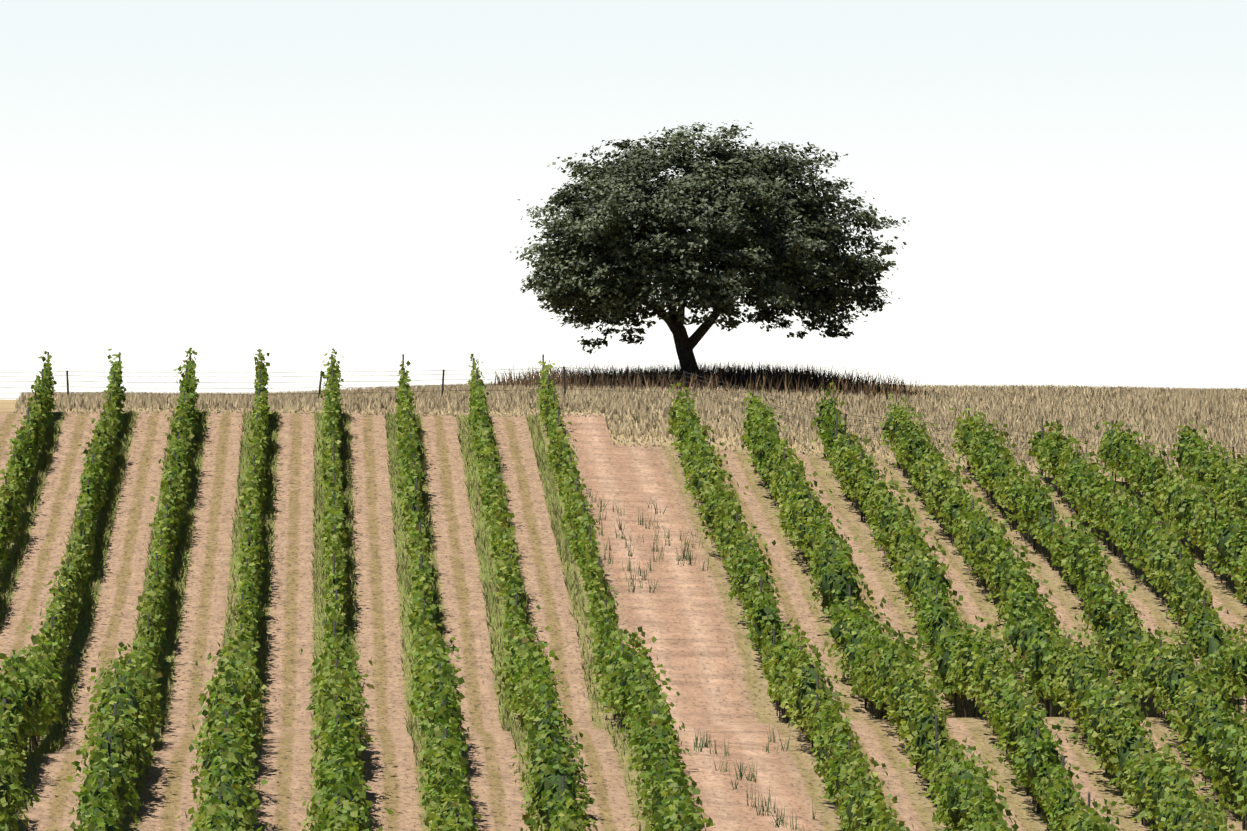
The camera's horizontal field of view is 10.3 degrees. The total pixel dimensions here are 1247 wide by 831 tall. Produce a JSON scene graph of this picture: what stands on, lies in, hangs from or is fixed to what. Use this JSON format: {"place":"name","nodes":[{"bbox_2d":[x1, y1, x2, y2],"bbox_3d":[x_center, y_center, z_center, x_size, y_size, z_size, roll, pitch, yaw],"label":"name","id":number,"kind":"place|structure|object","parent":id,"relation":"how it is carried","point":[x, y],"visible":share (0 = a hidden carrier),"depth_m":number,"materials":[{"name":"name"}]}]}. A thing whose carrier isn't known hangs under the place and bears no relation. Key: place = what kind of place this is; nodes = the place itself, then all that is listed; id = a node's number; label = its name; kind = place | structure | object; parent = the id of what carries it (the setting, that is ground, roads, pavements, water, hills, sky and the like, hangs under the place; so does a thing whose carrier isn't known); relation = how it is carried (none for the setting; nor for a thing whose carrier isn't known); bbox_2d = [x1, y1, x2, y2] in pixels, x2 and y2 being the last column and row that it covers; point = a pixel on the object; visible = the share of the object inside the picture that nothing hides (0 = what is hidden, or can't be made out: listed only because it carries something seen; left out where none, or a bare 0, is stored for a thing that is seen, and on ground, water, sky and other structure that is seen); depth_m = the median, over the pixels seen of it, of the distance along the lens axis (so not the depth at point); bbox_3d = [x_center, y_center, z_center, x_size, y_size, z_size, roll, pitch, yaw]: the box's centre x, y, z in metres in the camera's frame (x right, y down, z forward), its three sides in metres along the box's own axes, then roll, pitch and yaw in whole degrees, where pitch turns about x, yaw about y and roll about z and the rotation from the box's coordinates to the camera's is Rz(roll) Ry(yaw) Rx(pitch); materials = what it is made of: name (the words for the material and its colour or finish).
{"place":"outdoors","nodes":[
{"label":"outdoors","id":0,"kind":"place"},
{"bbox_2d":[0,392,1246,830],"bbox_3d":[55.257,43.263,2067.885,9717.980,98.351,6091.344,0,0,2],"label":"ground","id":1,"kind":"structure","parent":0,"point":[686,616],"depth_m":199.82,"materials":[{"name":"beige soil"}]},
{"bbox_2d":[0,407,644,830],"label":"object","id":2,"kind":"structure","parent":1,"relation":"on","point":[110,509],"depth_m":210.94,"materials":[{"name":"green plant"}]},
{"bbox_2d":[0,348,1246,830],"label":"vine","id":3,"kind":"object","parent":1,"relation":"on","point":[50,658],"depth_m":187.60,"materials":[{"name":"green plant"}]},
{"bbox_2d":[0,367,1246,472],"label":"wire fence","id":4,"kind":"object","parent":1,"relation":"on","point":[319,387],"visible":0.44,"depth_m":256.54,"materials":[{"name":"grey metal"}]},
{"bbox_2d":[4,352,1244,830],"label":"trellis posts","id":5,"kind":"object","parent":1,"relation":"on","point":[598,580],"visible":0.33,"depth_m":197.13,"materials":[{"name":"brown wood"}]},
{"bbox_2d":[13,361,1246,490],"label":"dry grass","id":6,"kind":"structure","parent":1,"relation":"on","point":[1008,403],"depth_m":260.50,"materials":[{"name":"beige plant"}]},
{"bbox_2d":[586,416,815,830],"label":"track weeds","id":7,"kind":"object","parent":1,"relation":"on","point":[707,742],"visible":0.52,"depth_m":205.39,"materials":[{"name":"beige plant"}]},
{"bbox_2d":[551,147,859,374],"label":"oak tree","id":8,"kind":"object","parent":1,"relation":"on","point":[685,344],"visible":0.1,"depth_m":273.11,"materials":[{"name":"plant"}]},
{"bbox_2d":[510,120,909,353],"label":"tree foliage","id":9,"kind":"object","parent":8,"relation":"attached to","point":[720,217],"visible":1,"depth_m":270.17,"materials":[{"name":"green plant"}]},
{"bbox_2d":[0,0,1246,399],"label":"sky","id":10,"kind":"structure","parent":0,"point":[295,182],"materials":[{"name":"white"}]}
]}

